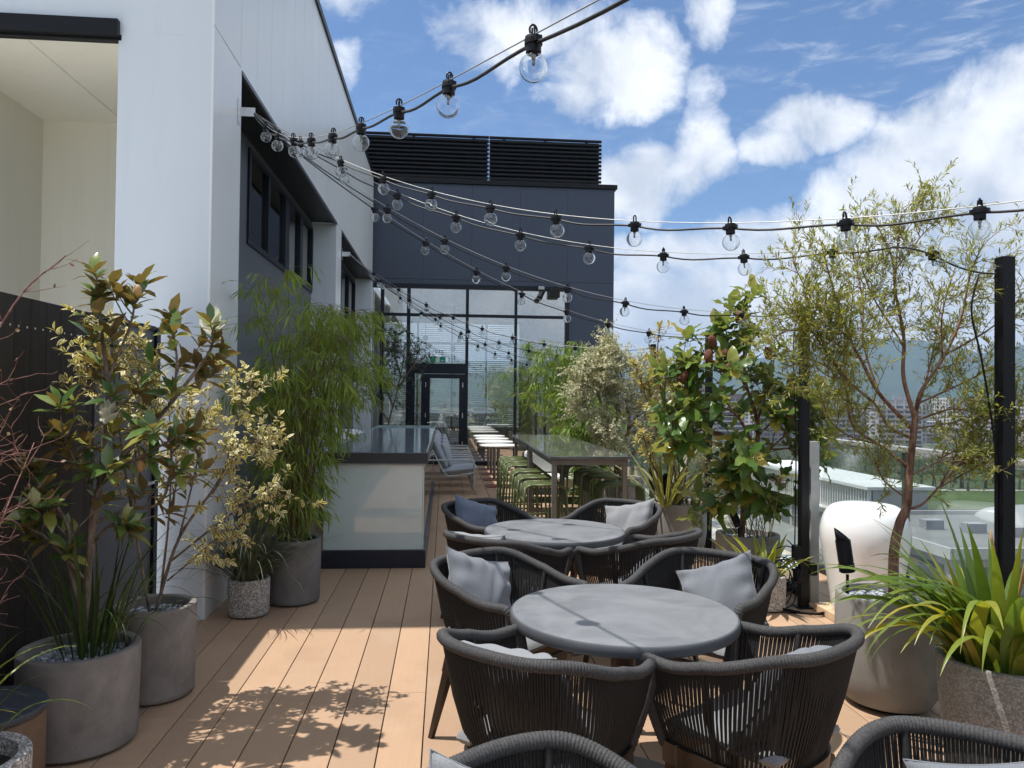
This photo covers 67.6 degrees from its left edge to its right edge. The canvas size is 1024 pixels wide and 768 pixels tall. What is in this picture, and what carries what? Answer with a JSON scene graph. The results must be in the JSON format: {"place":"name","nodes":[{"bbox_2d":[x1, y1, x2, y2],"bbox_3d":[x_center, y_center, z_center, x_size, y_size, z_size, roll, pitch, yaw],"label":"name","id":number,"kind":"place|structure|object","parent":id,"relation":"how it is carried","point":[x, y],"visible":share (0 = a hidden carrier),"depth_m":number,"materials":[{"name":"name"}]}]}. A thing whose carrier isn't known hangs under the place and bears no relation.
{"place":"outdoors","nodes":[
{"label":"outdoors","id":0,"kind":"place"},
{"bbox_2d":[366,131,617,466],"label":"dark building","id":1,"kind":"structure","parent":0,"point":[560,176],"depth_m":17.98,"materials":[{"name":"grey paint"}]},
{"bbox_2d":[423,374,464,464],"bbox_3d":[-1.566,0.810,17.590,0.946,2.080,0.141,1,-1,-5],"label":"door","id":2,"kind":"structure","parent":1,"relation":"in","point":[426,394],"depth_m":17.60,"materials":[{"name":"black metal"}]},
{"bbox_2d":[383,320,521,428],"bbox_3d":[-1.799,-0.270,23.008,4.170,3.230,0.100,1,-1,-5],"label":"rear window frame","id":3,"kind":"structure","parent":1,"relation":"in","point":[451,405],"depth_m":23.02,"materials":[{"name":"grey metal"}]},
{"bbox_2d":[371,283,568,465],"bbox_3d":[-0.942,-0.206,17.715,4.534,4.169,0.130,1,-1,-5],"label":"window frame","id":4,"kind":"structure","parent":1,"relation":"in","point":[409,286],"depth_m":17.66,"materials":[{"name":"black metal"}]},
{"bbox_2d":[45,465,943,767],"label":"deck","id":5,"kind":"structure","parent":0,"point":[297,687],"depth_m":4.19,"materials":[{"name":"wood"}]},
{"bbox_2d":[0,731,32,767],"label":"planter","id":6,"kind":"object","parent":5,"relation":"on","point":[16,750],"visible":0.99,"depth_m":2.55,"materials":[{"name":"stone"}]},
{"bbox_2d":[0,240,88,627],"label":"bare twig shrub","id":7,"kind":"object","parent":6,"relation":"in","point":[11,409],"visible":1,"depth_m":2.81,"materials":[{"name":"red plant"}]},
{"bbox_2d":[0,628,92,731],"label":"arching grass","id":8,"kind":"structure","parent":6,"relation":"in","point":[7,675],"depth_m":2.56,"materials":[{"name":"green plant"}]},
{"bbox_2d":[0,685,49,767],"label":"drum stool","id":9,"kind":"object","parent":5,"relation":"on","point":[31,724],"visible":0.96,"depth_m":2.93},
{"bbox_2d":[0,291,93,685],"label":"timber fence","id":10,"kind":"object","parent":5,"relation":"on","point":[33,339],"visible":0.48,"depth_m":3.67,"materials":[{"name":"black wood"}]},
{"bbox_2d":[88,312,160,629],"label":"side gate","id":11,"kind":"structure","parent":10,"relation":"attached to","point":[107,546],"depth_m":4.75,"materials":[{"name":"wood"}]},
{"bbox_2d":[14,629,141,764],"bbox_3d":[-1.977,1.415,3.496,0.508,0.439,0.508,1,-1,-5],"label":"planter","id":12,"kind":"object","parent":5,"relation":"on","point":[105,688],"visible":0.77,"depth_m":3.32,"materials":[{"name":"grey concrete"}]},
{"bbox_2d":[0,507,232,660],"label":"strap leaf clump","id":13,"kind":"object","parent":12,"relation":"on","point":[94,634],"visible":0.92,"depth_m":3.44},
{"bbox_2d":[1,252,240,655],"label":"magnolia shrub","id":14,"kind":"object","parent":12,"relation":"on","point":[149,425],"visible":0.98,"depth_m":3.46,"materials":[{"name":"green plant"}]},
{"bbox_2d":[112,594,196,705],"bbox_3d":[-1.899,1.405,4.069,0.412,0.479,0.412,1,-1,-5],"label":"planter","id":15,"kind":"object","parent":5,"relation":"on","point":[168,661],"visible":0.73,"depth_m":3.93,"materials":[{"name":"grey concrete"}]},
{"bbox_2d":[46,303,326,611],"bbox_3d":[-1.619,0.431,3.923,1.290,1.637,0.741,1,-1,-5],"label":"variegated shrub","id":16,"kind":"object","parent":15,"relation":"in","point":[264,453],"visible":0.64,"depth_m":3.97,"materials":[{"name":"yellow plant"}]},
{"bbox_2d":[227,573,269,618],"bbox_3d":[-1.907,1.534,5.543,0.296,0.269,0.296,1,-1,-5],"label":"planter","id":17,"kind":"object","parent":5,"relation":"on","point":[246,601],"visible":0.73,"depth_m":5.42,"materials":[{"name":"stone"}]},
{"bbox_2d":[142,485,338,598],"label":"drooping grass","id":18,"kind":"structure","parent":17,"relation":"in","point":[250,563],"depth_m":5.43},
{"bbox_2d":[266,533,320,606],"bbox_3d":[-1.690,1.433,5.919,0.414,0.489,0.414,1,-1,-5],"label":"planter","id":19,"kind":"object","parent":5,"relation":"on","point":[286,590],"visible":0.7,"depth_m":5.74,"materials":[{"name":"grey concrete"}]},
{"bbox_2d":[216,264,409,544],"bbox_3d":[-1.592,0.209,5.984,1.362,2.141,1.632,0,-1,40],"label":"bamboo","id":20,"kind":"object","parent":19,"relation":"in","point":[328,392],"visible":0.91,"depth_m":5.85,"materials":[{"name":"green plant"}]},
{"bbox_2d":[319,487,323,526],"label":"planter","id":21,"kind":"object","parent":5,"relation":"on","point":[320,519],"visible":0.01,"depth_m":9.17,"materials":[{"name":"grey concrete"}]},
{"bbox_2d":[292,302,388,450],"bbox_3d":[-2.123,0.163,9.400,1.202,2.276,1.307,1,-1,-5],"label":"bamboo","id":22,"kind":"object","parent":21,"relation":"in","point":[342,414],"visible":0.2,"depth_m":9.38,"materials":[{"name":"green plant"}]},
{"bbox_2d":[321,425,435,568],"bbox_3d":[-1.526,1.198,9.953,0.975,1.094,5.830,1,-1,-5],"label":"service counter","id":23,"kind":"object","parent":5,"relation":"on","point":[383,509],"visible":0.89,"depth_m":7.09,"materials":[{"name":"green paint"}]},
{"bbox_2d":[433,438,476,494],"bbox_3d":[-0.976,1.349,12.664,0.792,0.894,0.647,1,-1,-5],"label":"lounge armchair","id":24,"kind":"object","parent":5,"relation":"on","point":[443,456],"visible":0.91,"depth_m":12.41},
{"bbox_2d":[440,497,544,618],"bbox_3d":[-0.169,1.278,5.555,0.624,0.821,0.672,0,-1,42],"label":"rope chair","id":25,"kind":"object","parent":5,"relation":"on","point":[454,523],"visible":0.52,"depth_m":5.67,"materials":[{"name":"fabric"}]},
{"bbox_2d":[454,494,497,526],"bbox_3d":[-0.260,1.053,5.643,0.424,0.424,0.172,23,-38,-39],"label":"pillow","id":26,"kind":"object","parent":25,"relation":"on","point":[474,513],"visible":0.4,"depth_m":5.60,"materials":[{"name":"blue fabric"}]},
{"bbox_2d":[479,443,513,487],"bbox_3d":[-0.243,1.447,13.610,0.710,0.738,0.710,1,-1,-5],"label":"cafe table","id":27,"kind":"object","parent":5,"relation":"on","point":[498,446],"visible":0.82,"depth_m":13.59,"materials":[{"name":"white laminate"}]},
{"bbox_2d":[442,530,573,670],"bbox_3d":[-0.059,1.262,4.476,0.672,0.821,0.624,0,-1,37],"label":"rope chair","id":28,"kind":"object","parent":5,"relation":"on","point":[560,561],"visible":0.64,"depth_m":4.26,"materials":[{"name":"fabric"}]},
{"bbox_2d":[428,547,588,738],"bbox_3d":[-0.048,1.248,3.638,0.624,0.821,0.672,0,-1,40],"label":"rope chair","id":29,"kind":"object","parent":5,"relation":"on","point":[468,610],"visible":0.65,"depth_m":3.56,"materials":[{"name":"fabric"}]},
{"bbox_2d":[446,546,511,629],"bbox_3d":[-0.155,1.028,3.707,0.424,0.424,0.175,25,-42,-39],"label":"pillow","id":30,"kind":"object","parent":29,"relation":"on","point":[483,579],"visible":0.43,"depth_m":3.67,"materials":[{"name":"grey fabric"}]},
{"bbox_2d":[499,459,536,515],"bbox_3d":[0.081,1.381,10.005,0.483,0.767,0.403,1,-1,-5],"label":"bar stool","id":31,"kind":"object","parent":5,"relation":"on","point":[505,462],"visible":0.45,"depth_m":10.09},
{"bbox_2d":[503,463,542,516],"bbox_3d":[0.127,1.373,9.477,0.483,0.767,0.403,1,-1,-5],"label":"bar stool","id":32,"kind":"object","parent":5,"relation":"on","point":[508,466],"visible":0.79,"depth_m":9.41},
{"bbox_2d":[507,468,550,520],"bbox_3d":[0.194,1.361,8.710,0.483,0.767,0.403,1,-1,-5],"label":"bar stool","id":33,"kind":"object","parent":5,"relation":"on","point":[513,472],"visible":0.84,"depth_m":8.75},
{"bbox_2d":[513,474,558,518],"bbox_3d":[0.248,1.352,8.092,0.483,0.767,0.403,1,-1,-5],"label":"bar stool","id":34,"kind":"object","parent":5,"relation":"on","point":[519,478],"visible":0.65,"depth_m":8.02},
{"bbox_2d":[449,730,636,767],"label":"rope chair","id":35,"kind":"object","parent":5,"relation":"on","point":[492,754],"visible":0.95,"depth_m":1.76,"materials":[{"name":"fabric"}]},
{"bbox_2d":[428,748,469,767],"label":"pillow","id":36,"kind":"object","parent":35,"relation":"on","point":[437,760],"visible":1,"depth_m":1.53,"materials":[{"name":"fabric"}]},
{"bbox_2d":[519,480,568,516],"bbox_3d":[0.303,1.342,7.455,0.483,0.767,0.403,1,-1,-5],"label":"bar stool","id":37,"kind":"object","parent":5,"relation":"on","point":[525,485],"visible":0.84,"depth_m":7.45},
{"bbox_2d":[436,624,656,767],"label":"rope chair","id":38,"kind":"object","parent":5,"relation":"on","point":[618,700],"visible":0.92,"depth_m":2.37,"materials":[{"name":"fabric"}]},
{"bbox_2d":[462,640,592,739],"bbox_3d":[0.043,1.009,2.465,0.414,0.414,0.170,-6,25,38],"label":"pillow","id":39,"kind":"object","parent":38,"relation":"on","point":[520,652],"visible":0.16,"depth_m":2.38,"materials":[{"name":"fabric"}]},
{"bbox_2d":[522,365,571,434],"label":"bamboo","id":40,"kind":"object","parent":5,"relation":"on","point":[544,411],"visible":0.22,"depth_m":15.03,"materials":[{"name":"green plant"}]},
{"bbox_2d":[512,434,587,512],"bbox_3d":[0.463,1.246,10.191,0.770,1.050,1.860,1,-1,-5],"label":"bar table","id":41,"kind":"object","parent":5,"relation":"on","point":[522,439],"visible":0.44,"depth_m":10.05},
{"bbox_2d":[484,519,625,655],"bbox_3d":[0.275,1.319,5.008,0.922,0.730,0.922,0,-1,22],"label":"dining table","id":42,"kind":"object","parent":5,"relation":"on","point":[558,534],"visible":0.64,"depth_m":4.90,"materials":[{"name":"grey stone"}]},
{"bbox_2d":[517,451,601,501],"bbox_3d":[0.730,1.427,11.938,1.240,0.750,0.760,1,-1,-5],"label":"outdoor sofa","id":43,"kind":"object","parent":5,"relation":"on","point":[543,464],"visible":0.09,"depth_m":12.03,"materials":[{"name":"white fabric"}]},
{"bbox_2d":[526,442,631,518],"bbox_3d":[0.638,1.215,8.179,0.770,1.050,2.140,1,-1,-5],"label":"bar table","id":44,"kind":"object","parent":5,"relation":"on","point":[554,454],"visible":0.62,"depth_m":7.34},
{"bbox_2d":[544,390,632,504],"bbox_3d":[1.145,1.029,11.417,1.405,1.872,1.435,0,-1,11],"label":"bamboo","id":45,"kind":"object","parent":5,"relation":"on","point":[580,431],"visible":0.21,"depth_m":11.29,"materials":[{"name":"green plant"}]},
{"bbox_2d":[571,468,616,518],"bbox_3d":[0.944,1.371,8.795,0.483,0.767,0.403,1,-1,-7],"label":"bar stool","id":46,"kind":"object","parent":5,"relation":"on","point":[578,474],"visible":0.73,"depth_m":8.82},
{"bbox_2d":[581,473,628,521],"bbox_3d":[0.995,1.362,8.218,0.483,0.767,0.403,1,-1,-5],"label":"bar stool","id":47,"kind":"object","parent":5,"relation":"on","point":[587,480],"visible":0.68,"depth_m":8.27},
{"bbox_2d":[559,498,662,579],"bbox_3d":[0.747,1.289,5.614,0.672,0.821,0.624,0,-1,40],"label":"rope chair","id":48,"kind":"object","parent":5,"relation":"on","point":[595,508],"visible":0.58,"depth_m":5.75,"materials":[{"name":"fabric"}]},
{"bbox_2d":[605,498,654,545],"bbox_3d":[0.869,1.076,5.682,0.424,0.424,0.176,-15,-34,33],"label":"pillow","id":49,"kind":"object","parent":48,"relation":"on","point":[624,517],"visible":0.44,"depth_m":5.65,"materials":[{"name":"fabric"}]},
{"bbox_2d":[594,481,645,522],"bbox_3d":[1.057,1.351,7.500,0.483,0.767,0.403,1,-1,-3],"label":"bar stool","id":50,"kind":"object","parent":5,"relation":"on","point":[601,486],"visible":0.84,"depth_m":7.49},
{"bbox_2d":[602,475,643,511],"bbox_3d":[1.468,1.506,10.144,0.560,0.549,0.560,1,-1,-5],"label":"planter","id":51,"kind":"object","parent":5,"relation":"on","point":[631,493],"visible":0.18,"depth_m":9.93,"materials":[{"name":"grey concrete"}]},
{"bbox_2d":[556,314,674,476],"bbox_3d":[1.373,0.220,9.903,1.721,2.228,0.942,1,-1,-5],"label":"cream leaved shrub","id":52,"kind":"object","parent":51,"relation":"in","point":[611,361],"visible":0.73,"depth_m":9.83,"materials":[{"name":"green plant"}]},
{"bbox_2d":[510,584,740,767],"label":"dining table","id":53,"kind":"object","parent":5,"relation":"on","point":[620,625],"visible":0.91,"depth_m":2.99,"materials":[{"name":"grey stone"}]},
{"bbox_2d":[574,528,702,662],"bbox_3d":[0.791,1.273,4.580,0.624,0.821,0.672,0,-1,43],"label":"rope chair","id":54,"kind":"object","parent":5,"relation":"on","point":[633,559],"visible":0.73,"depth_m":4.39,"materials":[{"name":"fabric"}]},
{"bbox_2d":[654,499,706,547],"bbox_3d":[1.758,1.493,8.015,0.552,0.512,0.552,1,-1,-5],"label":"planter","id":55,"kind":"object","parent":5,"relation":"on","point":[668,522],"visible":0.34,"depth_m":7.79,"materials":[{"name":"concrete"}]},
{"bbox_2d":[627,319,701,504],"bbox_3d":[1.590,0.316,7.879,0.884,1.967,0.502,1,-1,-5],"label":"yellow leaved shrub","id":56,"kind":"object","parent":55,"relation":"on","point":[635,364],"visible":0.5,"depth_m":7.83,"materials":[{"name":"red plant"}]},
{"bbox_2d":[615,430,717,510],"bbox_3d":[1.734,0.877,7.886,1.257,0.844,1.328,1,-1,-5],"label":"flax","id":57,"kind":"object","parent":55,"relation":"in","point":[671,499],"visible":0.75,"depth_m":7.80,"materials":[{"name":"green plant"}]},
{"bbox_2d":[663,436,724,504],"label":"gold shrub","id":58,"kind":"object","parent":55,"relation":"on","point":[702,465],"visible":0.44,"depth_m":7.83,"materials":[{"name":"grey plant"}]},
{"bbox_2d":[619,546,778,765],"bbox_3d":[0.919,1.260,3.692,0.672,0.821,0.624,0,-1,38],"label":"rope chair","id":59,"kind":"object","parent":5,"relation":"on","point":[654,570],"visible":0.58,"depth_m":3.83,"materials":[{"name":"fabric"}]},
{"bbox_2d":[676,549,768,625],"bbox_3d":[1.031,1.060,3.771,0.404,0.404,0.173,-24,-40,25],"label":"pillow","id":60,"kind":"object","parent":59,"relation":"on","point":[729,583],"visible":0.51,"depth_m":3.74,"materials":[{"name":"grey fabric"}]},
{"bbox_2d":[704,330,712,548],"bbox_3d":[2.060,0.593,8.051,0.135,2.319,0.120,1,-1,-5],"label":"light post","id":61,"kind":"object","parent":5,"relation":"on","point":[708,542],"visible":0.15,"depth_m":8.02,"materials":[{"name":"black metal"}]},
{"bbox_2d":[625,423,818,601],"bbox_3d":[1.875,1.179,11.909,0.090,1.269,11.765,1,-1,-5],"label":"glass balustrade","id":62,"kind":"object","parent":5,"relation":"on","point":[814,522],"visible":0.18,"depth_m":6.05,"materials":[{"name":"glass"}]},
{"bbox_2d":[715,528,779,563],"bbox_3d":[2.004,1.498,6.517,0.530,0.459,0.530,1,-1,-5],"label":"planter","id":63,"kind":"object","parent":5,"relation":"on","point":[721,541],"visible":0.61,"depth_m":6.36,"materials":[{"name":"concrete"}]},
{"bbox_2d":[638,274,843,536],"bbox_3d":[1.923,0.189,6.325,1.707,2.274,1.217,1,-1,-5],"label":"banksia","id":64,"kind":"object","parent":63,"relation":"in","point":[737,467],"visible":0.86,"depth_m":6.24,"materials":[{"name":"green plant"}]},
{"bbox_2d":[709,480,793,544],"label":"fine fern","id":65,"kind":"object","parent":63,"relation":"on","point":[755,528],"visible":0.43,"depth_m":6.35,"materials":[{"name":"green plant"}]},
{"bbox_2d":[635,621,864,767],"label":"rope chair","id":66,"kind":"object","parent":5,"relation":"on","point":[821,683],"visible":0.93,"depth_m":2.46,"materials":[{"name":"fabric"}]},
{"bbox_2d":[726,645,831,749],"bbox_3d":[0.912,1.033,2.538,0.394,0.394,0.178,11,22,-44],"label":"pillow","id":67,"kind":"object","parent":66,"relation":"on","point":[815,648],"visible":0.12,"depth_m":2.45,"materials":[{"name":"grey fabric"}]},
{"bbox_2d":[756,573,785,612],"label":"planter","id":68,"kind":"object","parent":5,"relation":"on","point":[777,603],"visible":0.37,"depth_m":5.71,"materials":[{"name":"stone"}]},
{"bbox_2d":[709,521,819,577],"bbox_3d":[1.973,1.301,5.854,0.834,0.438,0.761,1,-1,-5],"label":"striped strap plant","id":69,"kind":"object","parent":68,"relation":"in","point":[778,552],"visible":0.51,"depth_m":5.92,"materials":[{"name":"green plant"}]},
{"bbox_2d":[756,309,824,615],"bbox_3d":[2.119,0.557,5.787,0.462,2.319,0.342,1,-1,-5],"label":"light post","id":70,"kind":"object","parent":5,"relation":"on","point":[802,571],"visible":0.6,"depth_m":5.88,"materials":[{"name":"black metal"}]},
{"bbox_2d":[813,500,911,621],"bbox_3d":[2.575,1.292,5.586,0.619,0.851,0.619,1,-1,-5],"label":"white pod","id":71,"kind":"object","parent":5,"relation":"on","point":[866,535],"visible":0.63,"depth_m":5.38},
{"bbox_2d":[834,581,940,714],"bbox_3d":[1.989,1.396,4.051,0.524,0.582,0.524,1,-1,-5],"label":"planter","id":72,"kind":"object","parent":5,"relation":"on","point":[891,678],"visible":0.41,"depth_m":3.83,"materials":[{"name":"concrete"}]},
{"bbox_2d":[834,528,855,593],"bbox_3d":[1.790,0.973,4.119,0.109,0.387,0.083,0,-1,26],"label":"garden spotlight","id":73,"kind":"object","parent":72,"relation":"in","point":[844,549],"visible":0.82,"depth_m":4.09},
{"bbox_2d":[732,157,1023,600],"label":"feathery tree","id":74,"kind":"object","parent":72,"relation":"in","point":[808,323],"visible":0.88,"depth_m":3.99,"materials":[{"name":"green plant"}]},
{"bbox_2d":[817,437,1023,584],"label":"glass balustrade","id":75,"kind":"object","parent":5,"relation":"on","point":[904,459],"visible":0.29,"depth_m":5.86,"materials":[{"name":"clear glass"}]},
{"bbox_2d":[830,715,1023,767],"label":"rope chair","id":76,"kind":"object","parent":5,"relation":"on","point":[864,746],"visible":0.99,"depth_m":1.86,"materials":[{"name":"fabric"}]},
{"bbox_2d":[902,758,1023,767],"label":"pillow","id":77,"kind":"object","parent":76,"relation":"on","point":[910,763],"visible":1,"depth_m":1.77,"materials":[{"name":"grey fabric"}]},
{"bbox_2d":[934,642,1023,763],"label":"planter","id":78,"kind":"object","parent":5,"relation":"on","point":[970,695],"visible":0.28,"depth_m":3.14,"materials":[{"name":"concrete"}]},
{"bbox_2d":[810,491,1023,675],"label":"strap leaf plant","id":79,"kind":"object","parent":78,"relation":"in","point":[975,618],"visible":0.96,"depth_m":3.19,"materials":[{"name":"plant"}]},
{"bbox_2d":[970,256,1014,589],"bbox_3d":[2.387,0.527,3.784,0.224,2.319,0.120,1,-1,-5],"label":"light post","id":80,"kind":"object","parent":5,"relation":"on","point":[1003,433],"visible":0.79,"depth_m":3.77,"materials":[{"name":"black metal"}]},
{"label":"planter","id":81,"kind":"object","parent":5,"relation":"on","visible":0},
{"bbox_2d":[497,339,611,440],"bbox_3d":[0.812,0.356,12.665,2.168,2.228,1.902,1,-1,-5],"label":"bamboo","id":82,"kind":"object","parent":81,"relation":"in","point":[551,366],"visible":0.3,"depth_m":12.63,"materials":[{"name":"green plant"}]},
{"bbox_2d":[319,0,1023,372],"label":"sky","id":83,"kind":"structure","parent":0,"point":[699,110],"materials":[{"name":"blue"}]},
{"bbox_2d":[384,339,1023,405],"bbox_3d":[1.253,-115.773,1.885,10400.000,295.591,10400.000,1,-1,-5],"label":"hills","id":84,"kind":"structure","parent":0,"point":[890,385],"depth_m":2543.26,"materials":[{"name":"plant"}]},
{"bbox_2d":[717,389,744,445],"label":"apartment building","id":85,"kind":"structure","parent":0,"point":[736,397],"depth_m":492.47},
{"bbox_2d":[712,515,790,555],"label":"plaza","id":86,"kind":"structure","parent":0,"point":[730,524],"depth_m":185.47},
{"bbox_2d":[749,460,935,562],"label":"sports hall","id":87,"kind":"structure","parent":86,"relation":"on","point":[845,485],"depth_m":135.01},
{"bbox_2d":[498,426,1023,514],"bbox_3d":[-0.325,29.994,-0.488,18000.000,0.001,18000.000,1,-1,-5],"label":"ground","id":88,"kind":"structure","parent":0,"point":[968,504],"depth_m":288.58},
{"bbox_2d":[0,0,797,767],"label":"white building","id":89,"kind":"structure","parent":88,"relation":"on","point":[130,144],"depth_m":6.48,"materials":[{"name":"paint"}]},
{"bbox_2d":[237,98,263,124],"bbox_3d":[-2.082,-2.173,6.116,0.202,0.200,0.060,1,-1,-5],"label":"wall bracket","id":90,"kind":"object","parent":89,"relation":"attached to","point":[245,111],"depth_m":6.11,"materials":[{"name":"silver metal"}]},
{"bbox_2d":[253,0,628,159],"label":"string light","id":91,"kind":"object","parent":90,"relation":"hanging from","point":[533,66],"visible":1,"depth_m":2.52,"materials":[{"name":"plastic"}]},
{"bbox_2d":[262,119,705,346],"bbox_3d":[0.007,-1.275,7.092,4.609,1.723,0.087,1,-1,-25],"label":"string light","id":92,"kind":"object","parent":90,"relation":"hanging from","point":[375,217],"visible":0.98,"depth_m":6.99,"materials":[{"name":"plastic"}]},
{"bbox_2d":[256,114,794,327],"bbox_3d":[0.100,-1.301,6.021,4.352,1.703,0.083,1,-1,2],"label":"string light","id":93,"kind":"object","parent":90,"relation":"hanging from","point":[567,295],"visible":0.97,"depth_m":6.00,"materials":[{"name":"plastic"}]},
{"bbox_2d":[255,113,995,275],"bbox_3d":[0.193,-1.361,4.963,5.078,1.616,0.088,0,-1,27],"label":"string light","id":94,"kind":"object","parent":90,"relation":"hanging from","point":[744,267],"visible":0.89,"depth_m":4.58,"materials":[{"name":"plastic"}]},
{"bbox_2d":[255,113,1023,250],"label":"string light","id":95,"kind":"object","parent":90,"relation":"hanging from","point":[980,227],"visible":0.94,"depth_m":3.42,"materials":[{"name":"plastic"}]},
{"bbox_2d":[246,147,313,292],"bbox_3d":[-2.873,-1.899,9.692,0.060,0.990,3.770,1,-1,-5],"label":"window","id":96,"kind":"structure","parent":89,"relation":"in","point":[277,229],"depth_m":9.18,"materials":[{"name":"black glass"}]},
{"bbox_2d":[340,265,355,326],"bbox_3d":[-3.311,-1.697,14.696,0.060,1.200,4.600,1,-1,-5],"label":"window","id":97,"kind":"structure","parent":89,"relation":"in","point":[348,285],"depth_m":15.80,"materials":[{"name":"black glass"}]},
{"bbox_2d":[342,248,354,260],"bbox_3d":[-2.617,-2.079,12.252,0.202,0.200,0.060,1,-1,-5],"label":"wall bracket","id":98,"kind":"object","parent":89,"relation":"attached to","point":[345,253],"depth_m":12.25,"materials":[{"name":"silver metal"}]},
{"bbox_2d":[356,260,568,364],"bbox_3d":[-0.549,-1.165,13.420,4.769,1.750,0.089,1,-1,-30],"label":"string light","id":99,"kind":"object","parent":98,"relation":"hanging from","point":[435,322],"visible":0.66,"depth_m":13.20,"materials":[{"name":"plastic"}]},
{"bbox_2d":[357,261,570,372],"bbox_3d":[-0.643,-1.134,14.469,0.088,1.779,5.963,0,-1,42],"label":"string light","id":100,"kind":"object","parent":98,"relation":"hanging from","point":[421,316],"visible":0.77,"depth_m":13.97,"materials":[{"name":"metal"}]},
{"bbox_2d":[354,258,595,360],"bbox_3d":[-0.455,-1.200,12.326,4.334,1.711,0.090,1,-1,-2],"label":"string light","id":101,"kind":"object","parent":98,"relation":"hanging from","point":[409,304],"visible":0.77,"depth_m":12.29,"materials":[{"name":"plastic"}]},
{"bbox_2d":[349,254,647,355],"bbox_3d":[-0.360,-1.222,11.248,4.936,1.702,0.090,0,-1,24],"label":"string light","id":102,"kind":"object","parent":98,"relation":"hanging from","point":[482,332],"visible":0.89,"depth_m":11.27,"materials":[{"name":"plastic"}]},
{"bbox_2d":[384,395,1023,444],"bbox_3d":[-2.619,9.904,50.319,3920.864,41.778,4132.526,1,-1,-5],"label":"distant city","id":103,"kind":"object","parent":88,"relation":"on","point":[929,420],"visible":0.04,"depth_m":642.03},
{"bbox_2d":[754,403,797,446],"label":"apartment building","id":104,"kind":"structure","parent":0,"point":[778,435],"depth_m":479.47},
{"bbox_2d":[815,402,861,448],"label":"apartment building","id":105,"kind":"structure","parent":0,"point":[842,419],"depth_m":472.37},
{"bbox_2d":[876,395,922,446],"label":"apartment building","id":106,"kind":"structure","parent":0,"point":[899,403],"depth_m":467.18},
{"bbox_2d":[910,505,1023,597],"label":"flat roofed building","id":107,"kind":"structure","parent":0,"point":[931,530],"depth_m":100.78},
{"bbox_2d":[928,492,1023,501],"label":"lawn","id":108,"kind":"structure","parent":0,"point":[971,496],"depth_m":240.87,"materials":[{"name":"green plant"}]},
{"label":"planter","id":109,"kind":"object","parent":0,"visible":0},
{"bbox_2d":[355,318,436,424],"bbox_3d":[-2.301,0.080,14.286,1.820,2.659,1.330,1,-1,-5],"label":"fine leaved tree","id":110,"kind":"object","parent":109,"relation":"in","point":[394,350],"visible":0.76,"depth_m":14.23,"materials":[{"name":"green plant"}]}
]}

